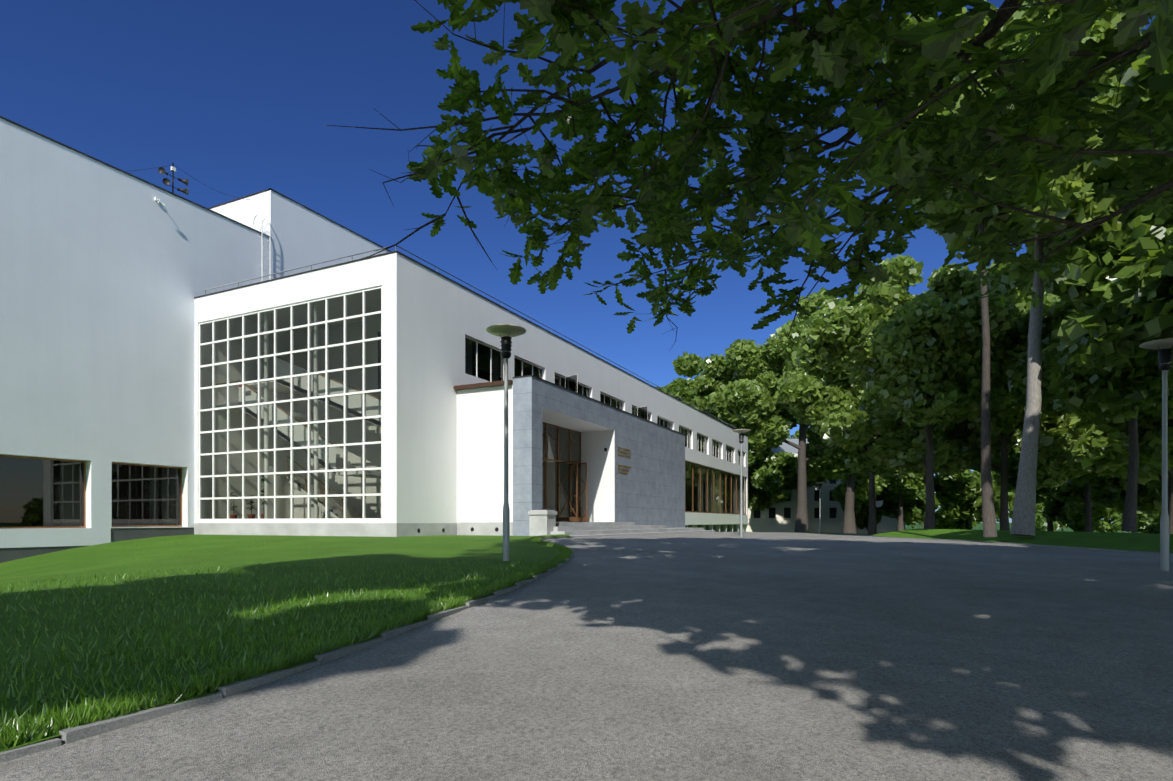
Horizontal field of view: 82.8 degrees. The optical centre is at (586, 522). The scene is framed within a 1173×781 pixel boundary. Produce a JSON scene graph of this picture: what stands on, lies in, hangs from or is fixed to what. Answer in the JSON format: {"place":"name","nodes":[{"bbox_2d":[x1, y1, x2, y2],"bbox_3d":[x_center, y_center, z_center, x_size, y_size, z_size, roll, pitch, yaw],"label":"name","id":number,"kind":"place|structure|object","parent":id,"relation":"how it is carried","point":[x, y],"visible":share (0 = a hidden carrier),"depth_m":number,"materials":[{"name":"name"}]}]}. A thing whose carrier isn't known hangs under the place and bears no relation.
{"place":"outdoors","nodes":[
{"label":"outdoors","id":0,"kind":"place"},
{"bbox_2d":[0,0,1154,522],"label":"sky","id":1,"kind":"structure","parent":0,"point":[241,96],"materials":[{"name":"blue"}]},
{"bbox_2d":[0,532,1172,780],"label":"ground","id":2,"kind":"structure","parent":0,"point":[748,656],"depth_m":5.28,"materials":[{"name":"grey asphalt"}]},
{"bbox_2d":[0,116,391,562],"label":"block","id":3,"kind":"structure","parent":2,"relation":"on","point":[108,273],"depth_m":26.28,"materials":[{"name":"paint"}]},
{"bbox_2d":[154,197,164,205],"bbox_3d":[-17.994,-13.514,28.020,0.315,0.335,0.270,0,0,26],"label":"wall lamp","id":4,"kind":"object","parent":3,"relation":"attached to","point":[157,199],"depth_m":27.97,"materials":[{"name":"white metal"}]},
{"bbox_2d":[131,163,248,199],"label":"loudspeakers","id":5,"kind":"object","parent":3,"relation":"on","point":[166,181],"visible":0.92,"depth_m":29.01,"materials":[{"name":"grey metal"}]},
{"bbox_2d":[252,214,270,280],"bbox_3d":[-16.015,-12.503,32.734,0.744,5.122,0.488,0,0,26],"label":"roof ladder","id":6,"kind":"object","parent":3,"relation":"attached to","point":[265,245],"visible":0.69,"depth_m":32.63,"materials":[{"name":"white metal"}]},
{"bbox_2d":[0,534,572,751],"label":"lawn","id":7,"kind":"structure","parent":2,"relation":"on","point":[203,553],"depth_m":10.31,"materials":[{"name":"green plant"}]},
{"bbox_2d":[0,537,573,762],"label":"kerb stones","id":8,"kind":"object","parent":2,"relation":"on","point":[76,733],"visible":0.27,"depth_m":4.76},
{"bbox_2d":[194,250,747,536],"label":"entrance wing","id":9,"kind":"structure","parent":2,"relation":"on","point":[431,319],"depth_m":26.93,"materials":[{"name":"white paint"}]},
{"bbox_2d":[199,286,381,520],"bbox_3d":[-12.307,-4.842,27.378,10.700,9.600,0.479,0,0,26],"label":"window frame","id":10,"kind":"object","parent":9,"relation":"attached to","point":[315,398],"depth_m":26.97,"materials":[{"name":"white metal"}]},
{"bbox_2d":[202,290,380,518],"bbox_3d":[-11.159,-4.802,29.505,11.200,9.880,5.000,0,0,26],"label":"window glass","id":11,"kind":"object","parent":9,"relation":"on","point":[335,328],"depth_m":31.73,"materials":[{"name":"clear glass"}]},
{"bbox_2d":[230,492,238,518],"bbox_3d":[-15.613,-0.692,29.396,0.620,1.300,0.483,0,0,-30],"label":"potted plant","id":12,"kind":"object","parent":11,"relation":"in","point":[233,516],"depth_m":29.34,"materials":[{"name":"green plant"}]},
{"bbox_2d":[246,494,255,518],"bbox_3d":[-14.584,-0.634,28.942,0.513,1.184,0.571,0,0,-32],"label":"potted plant","id":13,"kind":"object","parent":11,"relation":"in","point":[251,515],"depth_m":28.89,"materials":[{"name":"green plant"}]},
{"bbox_2d":[261,475,270,518],"bbox_3d":[-13.867,-1.039,28.532,0.600,1.994,0.526,0,0,37],"label":"potted plant","id":14,"kind":"object","parent":11,"relation":"in","point":[262,515],"depth_m":28.44,"materials":[{"name":"green plant"}]},
{"bbox_2d":[205,245,743,433],"bbox_3d":[0.671,-10.160,53.431,11.036,0.437,58.220,0,0,26],"label":"roof edge","id":15,"kind":"object","parent":9,"relation":"on","point":[455,277],"visible":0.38,"depth_m":28.75,"materials":[{"name":"grey metal"}]},
{"bbox_2d":[378,332,745,514],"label":"wing windows","id":16,"kind":"structure","parent":9,"relation":"attached to","point":[711,490],"depth_m":56.98,"materials":[{"name":"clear glass"}]},
{"bbox_2d":[454,375,684,535],"bbox_3d":[0.434,-2.312,35.775,3.850,6.940,20.030,0,0,26],"label":"entrance portal","id":17,"kind":"object","parent":9,"relation":"attached to","point":[635,469],"visible":0.96,"depth_m":28.93,"materials":[{"name":"grey stone"}]},
{"bbox_2d":[542,422,587,521],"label":"entrance doors","id":18,"kind":"structure","parent":17,"relation":"in","point":[573,505],"depth_m":32.24,"materials":[{"name":"brown wood"}]},
{"bbox_2d":[486,324,525,560],"bbox_3d":[-1.730,-1.579,14.319,0.870,5.115,0.870,0,0,26],"label":"lamp","id":19,"kind":"object","parent":2,"relation":"on","point":[506,333],"visible":0.98,"depth_m":14.27,"materials":[{"name":"grey metal"}]},
{"bbox_2d":[528,510,714,537],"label":"entrance steps","id":20,"kind":"structure","parent":2,"relation":"on","point":[542,522],"depth_m":28.23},
{"bbox_2d":[656,377,699,409],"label":"tree","id":21,"kind":"object","parent":2,"relation":"on","point":[679,387],"visible":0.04,"depth_m":98.68,"materials":[{"name":"green plant"}]},
{"bbox_2d":[662,351,749,429],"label":"tree","id":22,"kind":"object","parent":2,"relation":"on","point":[715,373],"visible":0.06,"depth_m":103.18,"materials":[{"name":"green plant"}]},
{"bbox_2d":[732,429,750,536],"bbox_3d":[7.293,-1.764,31.302,0.870,5.115,0.870,0,0,26],"label":"lamp","id":23,"kind":"object","parent":2,"relation":"on","point":[741,435],"visible":0.96,"depth_m":31.25,"materials":[{"name":"grey metal"}]},
{"bbox_2d":[325,0,1172,350],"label":"oak","id":24,"kind":"object","parent":2,"relation":"on","point":[841,50],"visible":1,"depth_m":5.62,"materials":[{"name":"green plant"}]},
{"bbox_2d":[703,316,851,532],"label":"tree","id":25,"kind":"object","parent":2,"relation":"on","point":[756,407],"visible":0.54,"depth_m":94.62,"materials":[{"name":"green plant"}]},
{"bbox_2d":[748,441,828,510],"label":"park tree","id":26,"kind":"object","parent":2,"relation":"on","point":[772,476],"visible":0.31,"depth_m":132.48,"materials":[{"name":"green plant"}]},
{"bbox_2d":[787,430,807,438],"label":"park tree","id":27,"kind":"object","parent":2,"relation":"on","point":[795,435],"depth_m":151.10,"materials":[{"name":"green plant"}]},
{"bbox_2d":[816,482,824,533],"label":"lamp","id":28,"kind":"object","parent":2,"relation":"on","point":[819,483],"visible":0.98,"depth_m":65.44,"materials":[{"name":"grey metal"}]},
{"bbox_2d":[748,439,905,533],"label":"building","id":29,"kind":"structure","parent":2,"relation":"on","point":[780,516],"depth_m":139.10,"materials":[{"name":"white"}]},
{"bbox_2d":[810,426,889,532],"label":"poplar tree","id":30,"kind":"object","parent":2,"relation":"on","point":[855,485],"visible":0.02,"depth_m":102.87,"materials":[{"name":"green plant"}]},
{"bbox_2d":[775,255,957,534],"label":"maple tree","id":31,"kind":"object","parent":2,"relation":"on","point":[812,402],"visible":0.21,"depth_m":65.29,"materials":[{"name":"green plant"}]},
{"bbox_2d":[831,485,925,529],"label":"tree","id":32,"kind":"object","parent":2,"relation":"on","point":[913,510],"visible":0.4,"depth_m":126.81,"materials":[{"name":"green plant"}]},
{"bbox_2d":[832,459,947,530],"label":"park tree","id":33,"kind":"object","parent":2,"relation":"on","point":[900,489],"visible":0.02,"depth_m":119.82,"materials":[{"name":"green plant"}]},
{"bbox_2d":[791,261,1047,528],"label":"maple tree","id":34,"kind":"object","parent":2,"relation":"on","point":[916,369],"visible":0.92,"depth_m":48.82,"materials":[{"name":"green plant"}]},
{"bbox_2d":[934,469,1014,529],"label":"tree","id":35,"kind":"object","parent":2,"relation":"on","point":[958,496],"visible":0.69,"depth_m":121.59,"materials":[{"name":"green plant"}]},
{"bbox_2d":[925,287,1080,529],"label":"maple tree","id":36,"kind":"object","parent":2,"relation":"on","point":[964,449],"visible":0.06,"depth_m":58.60,"materials":[{"name":"green plant"}]},
{"bbox_2d":[958,421,1070,498],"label":"park tree","id":37,"kind":"object","parent":2,"relation":"on","point":[1013,454],"visible":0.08,"depth_m":81.35,"materials":[{"name":"green plant"}]},
{"bbox_2d":[872,536,1172,553],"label":"kerb island","id":38,"kind":"structure","parent":2,"relation":"on","point":[1032,545],"depth_m":29.48,"materials":[{"name":"concrete"}]},
{"bbox_2d":[873,529,1172,551],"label":"lawn island","id":39,"kind":"structure","parent":2,"relation":"on","point":[1128,541],"depth_m":31.38,"materials":[{"name":"green plant"}]},
{"bbox_2d":[882,0,1159,536],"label":"tree","id":40,"kind":"object","parent":39,"relation":"on","point":[1083,195],"visible":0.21,"depth_m":29.98,"materials":[{"name":"green plant"}]},
{"bbox_2d":[923,0,1172,535],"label":"tree","id":41,"kind":"object","parent":39,"relation":"on","point":[1023,518],"visible":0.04,"depth_m":33.53,"materials":[{"name":"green plant"}]},
{"bbox_2d":[1000,235,1172,531],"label":"tree","id":42,"kind":"object","parent":39,"relation":"on","point":[1125,392],"visible":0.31,"depth_m":38.77,"materials":[{"name":"green plant"}]},
{"bbox_2d":[1012,488,1053,530],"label":"park tree","id":43,"kind":"object","parent":2,"relation":"on","point":[1050,522],"depth_m":132.19,"materials":[{"name":"green plant"}]},
{"bbox_2d":[1048,475,1094,531],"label":"park tree","id":44,"kind":"object","parent":2,"relation":"on","point":[1078,489],"visible":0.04,"depth_m":96.59,"materials":[{"name":"green plant"}]},
{"bbox_2d":[1036,493,1123,531],"bbox_3d":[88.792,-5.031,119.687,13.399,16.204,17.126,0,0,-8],"label":"bush","id":45,"kind":"object","parent":2,"relation":"on","point":[1071,515],"visible":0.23,"depth_m":118.61,"materials":[{"name":"green plant"}]},
{"bbox_2d":[1014,403,1172,533],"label":"park tree","id":46,"kind":"object","parent":2,"relation":"on","point":[1076,446],"visible":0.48,"depth_m":53.28,"materials":[{"name":"green plant"}]},
{"bbox_2d":[1037,49,1172,371],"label":"tree","id":47,"kind":"object","parent":2,"relation":"on","point":[1128,273],"visible":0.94,"depth_m":29.26,"materials":[{"name":"green plant"}]},
{"bbox_2d":[1084,472,1168,515],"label":"park tree","id":48,"kind":"object","parent":2,"relation":"on","point":[1108,491],"visible":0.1,"depth_m":64.51,"materials":[{"name":"green plant"}]},
{"bbox_2d":[1143,512,1161,533],"bbox_3d":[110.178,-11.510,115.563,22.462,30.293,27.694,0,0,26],"label":"bush","id":49,"kind":"object","parent":2,"relation":"on","point":[1154,528],"visible":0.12,"depth_m":125.53,"materials":[{"name":"green plant"}]},
{"bbox_2d":[1139,338,1172,570],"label":"lamp","id":50,"kind":"object","parent":2,"relation":"on","point":[1164,358],"visible":0.98,"depth_m":14.59,"materials":[{"name":"grey metal"}]},
{"bbox_2d":[906,523,1140,532],"bbox_3d":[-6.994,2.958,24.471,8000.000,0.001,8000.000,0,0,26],"label":"ground","id":51,"kind":"structure","parent":0,"point":[976,527],"depth_m":366.67,"materials":[{"name":"green plant"}]},
{"bbox_2d":[906,486,1161,532],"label":"bushes","id":52,"kind":"object","parent":51,"relation":"on","point":[1144,518],"depth_m":170.87,"materials":[{"name":"green plant"}]}
]}

